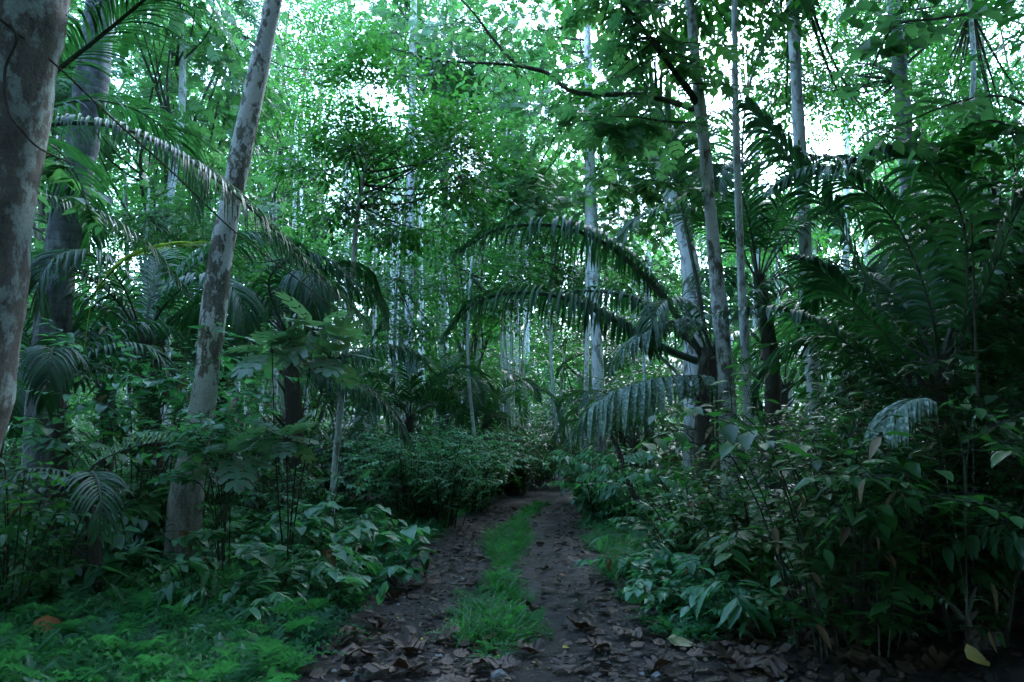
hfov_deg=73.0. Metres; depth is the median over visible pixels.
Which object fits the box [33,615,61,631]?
fallen leaf
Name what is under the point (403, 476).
undergrowth shrub
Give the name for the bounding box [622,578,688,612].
weed clump
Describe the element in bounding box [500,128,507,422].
liana
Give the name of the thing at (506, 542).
grass
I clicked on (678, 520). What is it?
bush
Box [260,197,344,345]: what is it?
forest tree
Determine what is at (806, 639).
fallen leaf
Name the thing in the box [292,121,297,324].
slender tree
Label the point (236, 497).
undergrowth shrub
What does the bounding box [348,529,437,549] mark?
weed clump
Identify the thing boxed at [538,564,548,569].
fallen leaf
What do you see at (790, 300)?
palm tree
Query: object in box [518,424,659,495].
bush
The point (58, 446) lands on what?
bush
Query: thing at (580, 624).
fallen leaf
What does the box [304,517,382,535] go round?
weed clump
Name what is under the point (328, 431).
undergrowth shrub
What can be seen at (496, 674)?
stone
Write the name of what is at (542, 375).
palm tree
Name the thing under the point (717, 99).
sky
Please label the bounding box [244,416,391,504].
undergrowth shrub
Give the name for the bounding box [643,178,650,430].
slender tree
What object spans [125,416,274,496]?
undergrowth shrub
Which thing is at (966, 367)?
forest tree
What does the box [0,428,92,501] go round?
undergrowth shrub
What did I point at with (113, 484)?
undergrowth shrub
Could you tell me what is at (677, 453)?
undergrowth shrub
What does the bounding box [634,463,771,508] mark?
undergrowth shrub
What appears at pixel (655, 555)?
weed clump
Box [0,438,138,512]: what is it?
undergrowth shrub
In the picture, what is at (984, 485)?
undergrowth shrub
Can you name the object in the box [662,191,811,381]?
forest tree
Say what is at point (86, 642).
fern ground cover
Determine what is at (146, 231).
young tree
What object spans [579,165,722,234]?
branch
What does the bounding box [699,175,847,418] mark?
forest tree
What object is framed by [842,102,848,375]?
slender tree
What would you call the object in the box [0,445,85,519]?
undergrowth shrub
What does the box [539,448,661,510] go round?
undergrowth shrub
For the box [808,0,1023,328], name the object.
forest tree
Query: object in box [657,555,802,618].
weed clump
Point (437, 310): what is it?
forest
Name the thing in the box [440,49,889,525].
palm tree
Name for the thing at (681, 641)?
fallen leaf
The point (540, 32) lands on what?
tree
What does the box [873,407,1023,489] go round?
undergrowth shrub
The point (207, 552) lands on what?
weed clump
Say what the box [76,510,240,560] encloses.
weed clump
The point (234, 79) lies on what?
tree
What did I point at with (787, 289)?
palm tree
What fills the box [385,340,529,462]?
young tree
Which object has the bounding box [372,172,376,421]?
slender tree
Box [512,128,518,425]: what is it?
liana
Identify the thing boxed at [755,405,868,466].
undergrowth shrub
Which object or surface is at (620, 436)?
palm tree
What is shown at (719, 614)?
weed clump
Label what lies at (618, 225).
slender tree
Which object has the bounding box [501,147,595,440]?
slender tree
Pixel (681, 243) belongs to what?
tree
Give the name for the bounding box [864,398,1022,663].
palm tree
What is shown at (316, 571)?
weed clump
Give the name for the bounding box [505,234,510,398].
slender tree
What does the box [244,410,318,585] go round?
lobed leaf plant
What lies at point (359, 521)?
weed clump
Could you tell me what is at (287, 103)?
tree
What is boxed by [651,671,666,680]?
stone
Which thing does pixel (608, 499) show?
bush
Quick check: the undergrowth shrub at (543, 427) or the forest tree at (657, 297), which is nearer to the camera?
the undergrowth shrub at (543, 427)
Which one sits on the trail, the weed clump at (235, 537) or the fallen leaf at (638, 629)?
the fallen leaf at (638, 629)
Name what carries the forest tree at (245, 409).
on the ground at (997, 668)
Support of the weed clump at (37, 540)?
on the ground at (997, 668)
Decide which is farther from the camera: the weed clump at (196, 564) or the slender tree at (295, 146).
the slender tree at (295, 146)
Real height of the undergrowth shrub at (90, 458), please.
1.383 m
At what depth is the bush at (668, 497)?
8.27 m
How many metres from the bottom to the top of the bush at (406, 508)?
2.007 m
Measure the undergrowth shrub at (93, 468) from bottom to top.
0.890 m
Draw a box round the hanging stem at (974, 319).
[968,185,980,407]
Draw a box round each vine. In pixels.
[0,19,343,317]
[3,23,70,163]
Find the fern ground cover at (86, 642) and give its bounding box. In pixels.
[0,492,462,681]
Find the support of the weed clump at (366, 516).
on the ground at (997, 668)
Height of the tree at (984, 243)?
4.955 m
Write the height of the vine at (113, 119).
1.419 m
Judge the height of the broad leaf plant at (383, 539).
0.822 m
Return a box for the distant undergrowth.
[4,235,976,465]
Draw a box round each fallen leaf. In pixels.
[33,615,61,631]
[331,625,366,644]
[339,641,378,656]
[350,661,398,672]
[363,614,392,628]
[384,591,408,598]
[391,627,430,651]
[392,654,426,671]
[432,601,450,614]
[436,625,459,638]
[470,656,502,667]
[511,637,545,654]
[523,601,539,611]
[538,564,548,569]
[550,650,575,676]
[566,613,598,627]
[586,637,616,649]
[612,626,649,637]
[644,646,671,671]
[648,617,662,625]
[668,634,692,645]
[705,610,724,627]
[714,642,745,671]
[747,654,789,676]
[776,624,813,647]
[832,645,867,666]
[865,651,916,677]
[908,645,954,669]
[964,644,989,665]
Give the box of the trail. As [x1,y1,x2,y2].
[283,491,721,681]
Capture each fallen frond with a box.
[31,530,126,563]
[48,523,155,573]
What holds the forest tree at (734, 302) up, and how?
on the ground at (997, 668)
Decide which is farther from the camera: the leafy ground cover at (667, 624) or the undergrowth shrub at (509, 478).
the undergrowth shrub at (509, 478)
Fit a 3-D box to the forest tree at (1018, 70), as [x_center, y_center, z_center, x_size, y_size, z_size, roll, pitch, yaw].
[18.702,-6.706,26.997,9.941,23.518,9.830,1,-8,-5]
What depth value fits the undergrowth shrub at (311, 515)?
9.50 m
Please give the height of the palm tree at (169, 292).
4.662 m
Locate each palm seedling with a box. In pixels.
[86,540,163,552]
[611,553,688,574]
[758,616,818,644]
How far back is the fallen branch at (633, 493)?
11.79 m
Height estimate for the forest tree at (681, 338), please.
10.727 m
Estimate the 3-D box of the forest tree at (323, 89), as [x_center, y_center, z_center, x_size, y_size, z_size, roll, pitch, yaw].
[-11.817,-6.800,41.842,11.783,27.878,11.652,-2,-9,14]
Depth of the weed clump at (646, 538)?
9.13 m
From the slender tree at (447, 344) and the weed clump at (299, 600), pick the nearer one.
the weed clump at (299, 600)
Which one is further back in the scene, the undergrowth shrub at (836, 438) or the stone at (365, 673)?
the undergrowth shrub at (836, 438)
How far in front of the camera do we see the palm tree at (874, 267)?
9.29 m
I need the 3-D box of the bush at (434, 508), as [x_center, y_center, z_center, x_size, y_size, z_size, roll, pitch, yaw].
[-1.327,2.326,12.268,3.793,2.023,3.496,5,-9,-28]
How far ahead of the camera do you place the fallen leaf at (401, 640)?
5.11 m
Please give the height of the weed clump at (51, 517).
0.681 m
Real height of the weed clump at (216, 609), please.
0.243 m
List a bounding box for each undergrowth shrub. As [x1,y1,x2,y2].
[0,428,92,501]
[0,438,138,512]
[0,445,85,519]
[0,461,169,521]
[2,443,21,471]
[18,437,136,479]
[19,459,170,508]
[68,461,132,494]
[69,469,139,498]
[70,451,134,487]
[94,488,239,557]
[120,449,282,509]
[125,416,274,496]
[126,437,261,484]
[164,444,277,509]
[165,506,242,548]
[166,410,321,490]
[179,416,321,497]
[206,459,344,530]
[206,467,317,513]
[211,432,341,491]
[242,422,358,490]
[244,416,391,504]
[260,414,396,490]
[260,512,339,526]
[280,416,364,437]
[281,420,348,463]
[312,429,431,505]
[333,515,391,530]
[342,422,437,486]
[343,412,424,479]
[344,429,428,481]
[383,446,459,492]
[384,410,484,456]
[416,433,549,507]
[424,415,554,491]
[454,412,569,494]
[471,456,514,493]
[496,449,539,494]
[503,455,548,492]
[510,442,555,486]
[526,414,593,472]
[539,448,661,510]
[539,449,558,478]
[593,429,679,467]
[595,446,691,515]
[609,454,677,498]
[610,451,668,483]
[623,408,759,476]
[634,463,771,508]
[638,436,682,486]
[638,441,681,468]
[650,506,697,528]
[657,465,771,518]
[665,505,780,573]
[739,424,844,494]
[749,555,843,597]
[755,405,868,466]
[759,410,968,509]
[762,449,840,509]
[776,495,876,554]
[790,397,864,437]
[791,453,918,510]
[798,457,1013,554]
[870,446,1023,526]
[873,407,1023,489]
[921,434,1023,533]
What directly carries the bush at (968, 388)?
on the ground at (997, 668)
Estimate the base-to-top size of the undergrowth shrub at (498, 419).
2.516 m
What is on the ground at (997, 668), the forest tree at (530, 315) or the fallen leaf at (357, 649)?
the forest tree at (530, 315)
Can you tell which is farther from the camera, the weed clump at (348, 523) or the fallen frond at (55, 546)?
the weed clump at (348, 523)
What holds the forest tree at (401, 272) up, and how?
on the ground at (997, 668)
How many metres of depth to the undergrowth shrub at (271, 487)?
10.97 m
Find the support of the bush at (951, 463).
on the ground at (997, 668)
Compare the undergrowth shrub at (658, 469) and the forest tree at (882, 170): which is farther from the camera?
the forest tree at (882, 170)
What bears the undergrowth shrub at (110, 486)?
on the ground at (997, 668)
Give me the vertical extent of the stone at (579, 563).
0.132 m
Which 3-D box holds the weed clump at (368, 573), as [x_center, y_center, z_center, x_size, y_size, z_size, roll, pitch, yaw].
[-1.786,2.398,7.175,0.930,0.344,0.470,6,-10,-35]
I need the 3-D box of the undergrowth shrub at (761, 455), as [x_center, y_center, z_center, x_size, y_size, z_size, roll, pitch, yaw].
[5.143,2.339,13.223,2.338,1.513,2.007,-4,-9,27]
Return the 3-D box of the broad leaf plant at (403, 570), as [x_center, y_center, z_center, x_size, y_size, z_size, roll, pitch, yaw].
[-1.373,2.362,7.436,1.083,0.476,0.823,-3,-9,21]
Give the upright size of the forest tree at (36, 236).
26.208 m
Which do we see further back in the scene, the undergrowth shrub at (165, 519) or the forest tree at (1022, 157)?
the forest tree at (1022, 157)
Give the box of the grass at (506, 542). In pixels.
[338,498,690,665]
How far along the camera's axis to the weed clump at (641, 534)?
8.05 m
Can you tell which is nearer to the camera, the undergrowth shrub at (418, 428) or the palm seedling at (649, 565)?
the palm seedling at (649, 565)
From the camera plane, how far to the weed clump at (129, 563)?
6.15 m
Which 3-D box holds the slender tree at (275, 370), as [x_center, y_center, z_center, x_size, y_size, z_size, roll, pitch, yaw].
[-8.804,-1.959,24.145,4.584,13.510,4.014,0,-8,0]
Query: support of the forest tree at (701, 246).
on the ground at (997, 668)
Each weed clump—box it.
[0,493,125,537]
[0,509,120,573]
[0,535,86,575]
[0,547,108,603]
[0,556,77,590]
[11,521,122,561]
[54,545,163,584]
[54,555,143,579]
[58,524,210,588]
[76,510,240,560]
[102,512,217,553]
[119,534,244,575]
[149,562,226,604]
[151,532,211,560]
[157,541,247,586]
[159,509,283,563]
[177,579,297,624]
[188,601,237,637]
[203,504,238,537]
[211,526,303,570]
[219,541,352,603]
[225,542,354,589]
[227,521,276,551]
[230,512,344,552]
[280,549,376,592]
[287,590,321,604]
[293,552,394,607]
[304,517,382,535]
[308,507,380,531]
[308,557,376,576]
[313,544,373,561]
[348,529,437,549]
[350,508,398,534]
[571,556,704,600]
[588,532,674,582]
[609,511,712,554]
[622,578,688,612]
[628,524,723,563]
[632,569,734,619]
[639,532,690,553]
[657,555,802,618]
[671,550,740,582]
[676,564,778,613]
[683,514,752,554]
[693,588,753,631]
[696,567,839,639]
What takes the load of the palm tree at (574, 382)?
on the ground at (997, 668)
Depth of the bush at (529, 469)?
19.83 m
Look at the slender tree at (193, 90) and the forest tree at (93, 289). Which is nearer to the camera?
the slender tree at (193, 90)
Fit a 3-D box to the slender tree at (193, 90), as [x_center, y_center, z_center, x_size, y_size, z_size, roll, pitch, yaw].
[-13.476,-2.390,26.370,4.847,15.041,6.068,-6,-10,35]
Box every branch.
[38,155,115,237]
[383,0,694,161]
[394,0,572,111]
[545,0,771,144]
[548,103,732,182]
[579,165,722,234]
[610,431,641,511]
[818,0,1021,98]
[856,80,1023,185]
[889,119,1023,187]
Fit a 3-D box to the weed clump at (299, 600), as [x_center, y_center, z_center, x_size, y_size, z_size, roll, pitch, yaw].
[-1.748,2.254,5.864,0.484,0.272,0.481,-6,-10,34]
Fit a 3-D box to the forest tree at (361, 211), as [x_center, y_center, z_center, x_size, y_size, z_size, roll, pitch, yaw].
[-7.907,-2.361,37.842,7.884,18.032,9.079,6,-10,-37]
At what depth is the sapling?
11.73 m
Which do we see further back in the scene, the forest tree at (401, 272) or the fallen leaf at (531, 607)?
the forest tree at (401, 272)
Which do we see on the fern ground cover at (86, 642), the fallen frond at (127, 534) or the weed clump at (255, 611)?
the fallen frond at (127, 534)
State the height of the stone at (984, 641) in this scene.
0.245 m
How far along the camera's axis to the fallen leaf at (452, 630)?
5.25 m
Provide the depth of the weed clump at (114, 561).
6.11 m
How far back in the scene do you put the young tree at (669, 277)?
17.40 m
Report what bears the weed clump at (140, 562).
on the ground at (997, 668)
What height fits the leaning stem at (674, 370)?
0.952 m
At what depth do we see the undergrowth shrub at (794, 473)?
9.82 m
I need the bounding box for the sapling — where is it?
[246,3,539,518]
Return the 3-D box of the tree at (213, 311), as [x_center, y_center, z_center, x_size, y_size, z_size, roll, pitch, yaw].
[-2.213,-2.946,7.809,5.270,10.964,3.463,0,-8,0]
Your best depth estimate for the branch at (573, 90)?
9.67 m
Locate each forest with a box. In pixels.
[7,88,934,447]
[14,0,1023,408]
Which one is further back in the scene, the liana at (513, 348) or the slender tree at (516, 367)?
the slender tree at (516, 367)
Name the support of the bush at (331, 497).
on the ground at (997, 668)
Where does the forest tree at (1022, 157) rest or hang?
on the ground at (997, 668)
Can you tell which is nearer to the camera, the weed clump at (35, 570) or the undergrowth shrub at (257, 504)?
the weed clump at (35, 570)
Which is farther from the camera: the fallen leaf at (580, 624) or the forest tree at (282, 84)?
the forest tree at (282, 84)
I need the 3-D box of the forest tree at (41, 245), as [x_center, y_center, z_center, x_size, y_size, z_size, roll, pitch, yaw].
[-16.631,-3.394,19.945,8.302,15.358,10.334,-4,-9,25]
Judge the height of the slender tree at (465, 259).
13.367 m
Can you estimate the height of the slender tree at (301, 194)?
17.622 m
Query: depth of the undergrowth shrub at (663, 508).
9.96 m
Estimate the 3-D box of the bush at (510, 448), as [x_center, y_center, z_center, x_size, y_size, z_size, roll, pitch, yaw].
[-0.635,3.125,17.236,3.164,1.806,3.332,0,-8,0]
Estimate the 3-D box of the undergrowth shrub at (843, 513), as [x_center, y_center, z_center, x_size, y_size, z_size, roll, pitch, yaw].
[3.917,1.696,6.820,2.255,1.104,2.665,1,-8,-4]
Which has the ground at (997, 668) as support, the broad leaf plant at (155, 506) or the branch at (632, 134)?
the broad leaf plant at (155, 506)
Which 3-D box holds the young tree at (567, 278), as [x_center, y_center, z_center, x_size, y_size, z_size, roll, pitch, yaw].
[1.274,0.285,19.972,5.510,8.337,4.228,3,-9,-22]
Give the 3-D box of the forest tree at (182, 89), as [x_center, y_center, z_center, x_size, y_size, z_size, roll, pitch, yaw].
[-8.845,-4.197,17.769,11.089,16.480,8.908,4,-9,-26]
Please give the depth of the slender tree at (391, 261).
31.03 m
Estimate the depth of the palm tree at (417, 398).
15.71 m
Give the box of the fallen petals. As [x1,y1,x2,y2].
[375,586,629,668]
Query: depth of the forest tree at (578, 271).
55.64 m
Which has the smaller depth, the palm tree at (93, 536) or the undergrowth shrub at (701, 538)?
the palm tree at (93, 536)
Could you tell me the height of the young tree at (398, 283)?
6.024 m
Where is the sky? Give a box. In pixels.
[37,0,1023,362]
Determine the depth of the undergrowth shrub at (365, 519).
10.35 m
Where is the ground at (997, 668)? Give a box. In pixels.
[1,366,1023,681]
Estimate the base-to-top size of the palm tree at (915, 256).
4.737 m
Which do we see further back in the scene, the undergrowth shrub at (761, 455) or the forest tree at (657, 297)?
the forest tree at (657, 297)
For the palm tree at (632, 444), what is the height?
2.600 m
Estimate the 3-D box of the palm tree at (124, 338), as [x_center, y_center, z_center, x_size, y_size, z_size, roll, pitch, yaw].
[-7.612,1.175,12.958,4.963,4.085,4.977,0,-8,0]
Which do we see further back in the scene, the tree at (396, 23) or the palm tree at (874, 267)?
the tree at (396, 23)
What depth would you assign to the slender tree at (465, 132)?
24.58 m
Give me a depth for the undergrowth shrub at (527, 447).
19.98 m
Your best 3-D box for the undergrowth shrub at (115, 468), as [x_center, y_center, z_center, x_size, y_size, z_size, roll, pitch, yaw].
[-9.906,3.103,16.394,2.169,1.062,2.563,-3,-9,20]
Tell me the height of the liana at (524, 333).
10.643 m
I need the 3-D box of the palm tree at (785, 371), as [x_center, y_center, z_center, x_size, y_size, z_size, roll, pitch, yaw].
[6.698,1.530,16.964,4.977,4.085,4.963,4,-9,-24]
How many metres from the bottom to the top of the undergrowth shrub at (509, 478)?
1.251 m
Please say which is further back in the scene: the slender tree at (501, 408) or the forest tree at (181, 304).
the forest tree at (181, 304)
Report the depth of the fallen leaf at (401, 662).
4.55 m
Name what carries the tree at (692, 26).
on the ground at (997, 668)
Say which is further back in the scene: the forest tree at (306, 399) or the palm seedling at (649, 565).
the forest tree at (306, 399)
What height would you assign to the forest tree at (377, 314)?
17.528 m
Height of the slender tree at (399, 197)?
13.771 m
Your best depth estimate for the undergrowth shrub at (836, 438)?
9.52 m
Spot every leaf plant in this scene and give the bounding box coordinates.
[0,475,213,552]
[136,379,286,583]
[189,426,275,570]
[226,291,380,564]
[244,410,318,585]
[261,501,429,566]
[323,538,438,588]
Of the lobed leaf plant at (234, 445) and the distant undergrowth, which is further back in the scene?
the distant undergrowth
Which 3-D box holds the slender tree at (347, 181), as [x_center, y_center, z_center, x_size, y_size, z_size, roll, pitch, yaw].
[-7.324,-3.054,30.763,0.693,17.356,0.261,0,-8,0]
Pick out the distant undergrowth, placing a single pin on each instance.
(79, 418)
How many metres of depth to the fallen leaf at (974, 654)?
4.30 m
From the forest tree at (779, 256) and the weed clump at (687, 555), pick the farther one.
the forest tree at (779, 256)
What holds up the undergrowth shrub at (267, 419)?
on the ground at (997, 668)
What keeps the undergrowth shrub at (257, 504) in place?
on the ground at (997, 668)
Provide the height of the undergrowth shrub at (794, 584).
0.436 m
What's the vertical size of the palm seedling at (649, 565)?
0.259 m
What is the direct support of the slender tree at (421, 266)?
on the ground at (997, 668)
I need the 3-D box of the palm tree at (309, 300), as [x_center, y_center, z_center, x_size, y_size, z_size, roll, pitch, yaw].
[-3.502,0.709,10.605,3.687,4.510,3.948,5,-10,-30]
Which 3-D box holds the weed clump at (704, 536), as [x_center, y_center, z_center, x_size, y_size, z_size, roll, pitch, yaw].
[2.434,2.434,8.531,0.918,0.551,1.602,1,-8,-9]
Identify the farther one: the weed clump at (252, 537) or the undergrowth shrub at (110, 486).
the undergrowth shrub at (110, 486)
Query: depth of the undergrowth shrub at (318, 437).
13.17 m
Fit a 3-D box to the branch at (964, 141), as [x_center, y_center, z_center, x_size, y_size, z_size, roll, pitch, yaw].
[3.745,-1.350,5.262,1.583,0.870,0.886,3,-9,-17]
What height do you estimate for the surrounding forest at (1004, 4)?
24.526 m
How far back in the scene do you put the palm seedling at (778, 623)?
5.31 m
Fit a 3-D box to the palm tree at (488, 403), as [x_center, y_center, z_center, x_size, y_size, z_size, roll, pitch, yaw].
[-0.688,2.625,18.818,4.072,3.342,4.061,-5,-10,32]
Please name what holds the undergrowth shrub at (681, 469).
on the ground at (997, 668)
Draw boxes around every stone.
[352,668,376,679]
[490,669,508,680]
[574,559,588,565]
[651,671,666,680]
[978,624,1006,650]
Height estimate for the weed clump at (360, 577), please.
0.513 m
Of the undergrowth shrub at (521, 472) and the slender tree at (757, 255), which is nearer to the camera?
the undergrowth shrub at (521, 472)
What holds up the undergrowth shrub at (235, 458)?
on the ground at (997, 668)
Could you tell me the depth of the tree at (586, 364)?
18.45 m
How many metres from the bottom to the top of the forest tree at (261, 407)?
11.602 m
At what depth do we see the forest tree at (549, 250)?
40.37 m
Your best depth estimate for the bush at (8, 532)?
5.45 m
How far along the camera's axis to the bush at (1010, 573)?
4.79 m
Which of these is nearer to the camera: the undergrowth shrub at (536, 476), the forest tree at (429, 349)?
the undergrowth shrub at (536, 476)
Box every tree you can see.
[0,0,69,451]
[0,0,375,489]
[0,430,189,599]
[5,303,188,444]
[19,241,211,534]
[19,289,245,492]
[20,0,115,533]
[20,63,119,350]
[24,0,199,341]
[27,38,105,329]
[28,230,327,504]
[37,0,373,487]
[37,153,258,314]
[68,0,303,458]
[68,158,136,444]
[78,136,272,449]
[84,272,359,497]
[97,177,102,439]
[101,81,221,206]
[108,93,259,405]
[112,74,217,300]
[123,0,373,428]
[123,174,134,485]
[154,251,438,513]
[163,0,282,580]
[187,0,370,419]
[191,215,375,422]
[201,93,316,421]
[202,92,337,427]
[221,224,336,425]
[228,1,415,428]
[234,223,405,427]
[257,113,338,424]
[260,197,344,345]
[263,0,537,425]
[271,344,447,481]
[275,324,423,491]
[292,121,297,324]
[312,100,470,385]
[314,142,437,421]
[317,112,437,432]
[321,354,495,504]
[322,229,504,464]
[339,233,403,428]
[343,89,348,425]
[353,0,569,434]
[360,125,465,428]
[368,92,567,430]
[370,184,536,425]
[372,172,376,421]
[383,269,484,429]
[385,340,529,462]
[387,94,548,432]
[388,132,472,408]
[389,351,538,439]
[392,179,400,427]
[396,216,562,501]
[414,376,559,495]
[417,238,496,378]
[420,117,614,491]
[437,0,464,418]
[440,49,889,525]
[449,0,697,492]
[453,232,604,398]
[458,135,554,425]
[461,175,466,405]
[462,85,616,422]
[467,210,631,495]
[483,356,579,440]
[490,0,823,535]
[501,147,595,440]
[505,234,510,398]
[508,25,778,503]
[510,315,633,490]
[510,360,642,453]
[514,236,518,427]
[515,374,643,462]
[518,268,667,388]
[526,281,530,429]
[538,171,630,446]
[546,151,636,427]
[551,388,683,499]
[554,343,734,466]
[557,338,682,456]
[560,389,695,484]
[572,236,737,498]
[574,145,638,384]
[582,0,934,514]
[582,102,589,471]
[589,242,682,376]
[592,0,854,541]
[604,226,701,372]
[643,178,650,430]
[650,274,742,409]
[651,0,950,501]
[651,205,766,348]
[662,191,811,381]
[667,256,793,417]
[677,314,877,483]
[697,200,771,416]
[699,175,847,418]
[702,97,1023,591]
[728,0,1021,395]
[732,297,970,436]
[733,164,901,405]
[752,90,758,416]
[754,266,1019,441]
[772,101,1023,536]
[803,224,1023,458]
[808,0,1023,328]
[816,64,910,361]
[818,133,915,269]
[829,130,1021,400]
[832,0,1023,433]
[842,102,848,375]
[848,172,1023,407]
[855,93,1023,363]
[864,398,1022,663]
[879,0,1023,401]
[986,21,1023,192]
[990,43,1023,267]
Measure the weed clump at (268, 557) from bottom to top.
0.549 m
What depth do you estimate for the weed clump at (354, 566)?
6.76 m
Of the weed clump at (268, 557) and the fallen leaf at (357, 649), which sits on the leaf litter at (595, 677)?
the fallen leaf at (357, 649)
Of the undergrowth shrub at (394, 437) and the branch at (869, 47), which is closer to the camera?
the branch at (869, 47)
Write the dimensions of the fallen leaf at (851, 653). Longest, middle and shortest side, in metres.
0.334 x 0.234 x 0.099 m
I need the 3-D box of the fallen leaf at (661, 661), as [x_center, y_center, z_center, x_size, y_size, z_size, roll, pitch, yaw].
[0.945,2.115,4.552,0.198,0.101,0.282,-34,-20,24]
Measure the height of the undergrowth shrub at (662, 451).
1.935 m
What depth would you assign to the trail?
5.94 m
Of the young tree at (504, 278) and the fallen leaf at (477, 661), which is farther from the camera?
the young tree at (504, 278)
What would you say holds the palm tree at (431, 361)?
on the ground at (997, 668)
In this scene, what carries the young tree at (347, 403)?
on the ground at (997, 668)
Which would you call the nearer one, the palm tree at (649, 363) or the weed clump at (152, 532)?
the weed clump at (152, 532)
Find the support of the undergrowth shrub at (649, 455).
on the ground at (997, 668)
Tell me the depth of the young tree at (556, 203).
20.95 m
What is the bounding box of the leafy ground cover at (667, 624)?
[1,504,997,679]
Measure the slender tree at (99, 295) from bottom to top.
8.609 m
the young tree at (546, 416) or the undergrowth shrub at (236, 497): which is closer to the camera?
the undergrowth shrub at (236, 497)
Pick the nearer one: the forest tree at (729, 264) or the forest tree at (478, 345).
the forest tree at (478, 345)
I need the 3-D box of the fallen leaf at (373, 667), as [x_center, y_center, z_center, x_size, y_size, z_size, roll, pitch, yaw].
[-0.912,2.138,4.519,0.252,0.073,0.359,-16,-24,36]
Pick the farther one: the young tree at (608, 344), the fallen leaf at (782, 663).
the young tree at (608, 344)
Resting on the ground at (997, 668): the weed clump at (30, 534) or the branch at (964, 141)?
the weed clump at (30, 534)
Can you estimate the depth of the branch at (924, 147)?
5.06 m
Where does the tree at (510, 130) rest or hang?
on the ground at (997, 668)
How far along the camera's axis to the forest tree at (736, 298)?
42.25 m
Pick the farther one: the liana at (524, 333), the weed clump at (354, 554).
the liana at (524, 333)
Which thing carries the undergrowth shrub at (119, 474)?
on the ground at (997, 668)
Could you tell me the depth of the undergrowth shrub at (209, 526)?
8.38 m
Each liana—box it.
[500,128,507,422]
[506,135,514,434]
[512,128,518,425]
[519,133,523,437]
[522,129,531,443]
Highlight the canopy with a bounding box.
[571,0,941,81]
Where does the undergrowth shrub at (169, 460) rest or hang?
on the ground at (997, 668)
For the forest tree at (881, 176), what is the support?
on the ground at (997, 668)
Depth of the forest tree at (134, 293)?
23.49 m
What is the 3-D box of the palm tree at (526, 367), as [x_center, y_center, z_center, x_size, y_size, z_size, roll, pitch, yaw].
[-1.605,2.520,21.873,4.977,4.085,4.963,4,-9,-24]
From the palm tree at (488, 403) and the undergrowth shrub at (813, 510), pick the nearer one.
the undergrowth shrub at (813, 510)
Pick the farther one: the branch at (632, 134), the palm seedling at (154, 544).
the branch at (632, 134)
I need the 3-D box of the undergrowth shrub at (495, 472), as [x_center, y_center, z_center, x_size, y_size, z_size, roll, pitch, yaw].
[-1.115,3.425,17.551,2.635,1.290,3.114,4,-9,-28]
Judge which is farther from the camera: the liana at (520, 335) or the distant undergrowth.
the distant undergrowth
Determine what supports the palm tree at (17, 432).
on the ground at (997, 668)
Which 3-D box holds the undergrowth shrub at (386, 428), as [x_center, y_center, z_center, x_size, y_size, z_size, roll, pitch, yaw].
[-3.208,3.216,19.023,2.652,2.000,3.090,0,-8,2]
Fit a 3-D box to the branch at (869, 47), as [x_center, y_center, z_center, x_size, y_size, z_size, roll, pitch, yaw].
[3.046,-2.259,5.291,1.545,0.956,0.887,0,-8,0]
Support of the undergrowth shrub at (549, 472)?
on the ground at (997, 668)
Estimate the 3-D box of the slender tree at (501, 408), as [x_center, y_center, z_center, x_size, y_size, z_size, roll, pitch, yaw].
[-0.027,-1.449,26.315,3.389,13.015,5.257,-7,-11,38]
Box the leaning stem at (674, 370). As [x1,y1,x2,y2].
[653,351,694,396]
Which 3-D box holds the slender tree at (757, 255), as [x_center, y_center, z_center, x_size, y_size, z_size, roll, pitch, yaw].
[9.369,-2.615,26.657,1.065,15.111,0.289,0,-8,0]
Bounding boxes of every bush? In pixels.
[0,431,162,615]
[5,318,308,547]
[231,432,384,550]
[304,415,523,524]
[323,413,547,528]
[399,415,554,513]
[422,406,553,434]
[424,421,593,495]
[427,433,550,502]
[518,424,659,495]
[524,424,606,485]
[537,420,660,482]
[546,443,673,522]
[575,448,778,559]
[631,357,1023,661]
[638,444,847,612]
[685,347,1023,575]
[737,251,1023,558]
[749,376,1023,651]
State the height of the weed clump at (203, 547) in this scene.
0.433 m
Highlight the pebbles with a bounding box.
[284,508,952,681]
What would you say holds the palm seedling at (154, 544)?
on the ground at (997, 668)
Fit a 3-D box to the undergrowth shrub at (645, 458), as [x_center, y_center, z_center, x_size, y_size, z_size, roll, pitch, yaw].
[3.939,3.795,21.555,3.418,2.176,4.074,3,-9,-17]
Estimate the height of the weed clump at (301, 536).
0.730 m
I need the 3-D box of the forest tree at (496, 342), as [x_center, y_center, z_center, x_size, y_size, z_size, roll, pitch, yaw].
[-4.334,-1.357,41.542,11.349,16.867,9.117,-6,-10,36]
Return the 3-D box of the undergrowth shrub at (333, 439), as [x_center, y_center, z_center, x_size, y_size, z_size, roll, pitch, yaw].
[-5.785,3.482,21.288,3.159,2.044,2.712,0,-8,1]
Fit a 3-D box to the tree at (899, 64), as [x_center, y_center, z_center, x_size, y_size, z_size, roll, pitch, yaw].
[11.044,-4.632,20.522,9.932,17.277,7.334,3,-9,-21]
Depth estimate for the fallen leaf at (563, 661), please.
4.69 m
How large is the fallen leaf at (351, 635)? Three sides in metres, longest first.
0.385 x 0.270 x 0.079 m
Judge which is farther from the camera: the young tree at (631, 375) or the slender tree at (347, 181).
the slender tree at (347, 181)
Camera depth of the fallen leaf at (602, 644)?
4.98 m
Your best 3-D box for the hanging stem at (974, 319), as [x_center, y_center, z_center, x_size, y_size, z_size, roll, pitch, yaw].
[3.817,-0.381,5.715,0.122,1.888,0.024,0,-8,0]

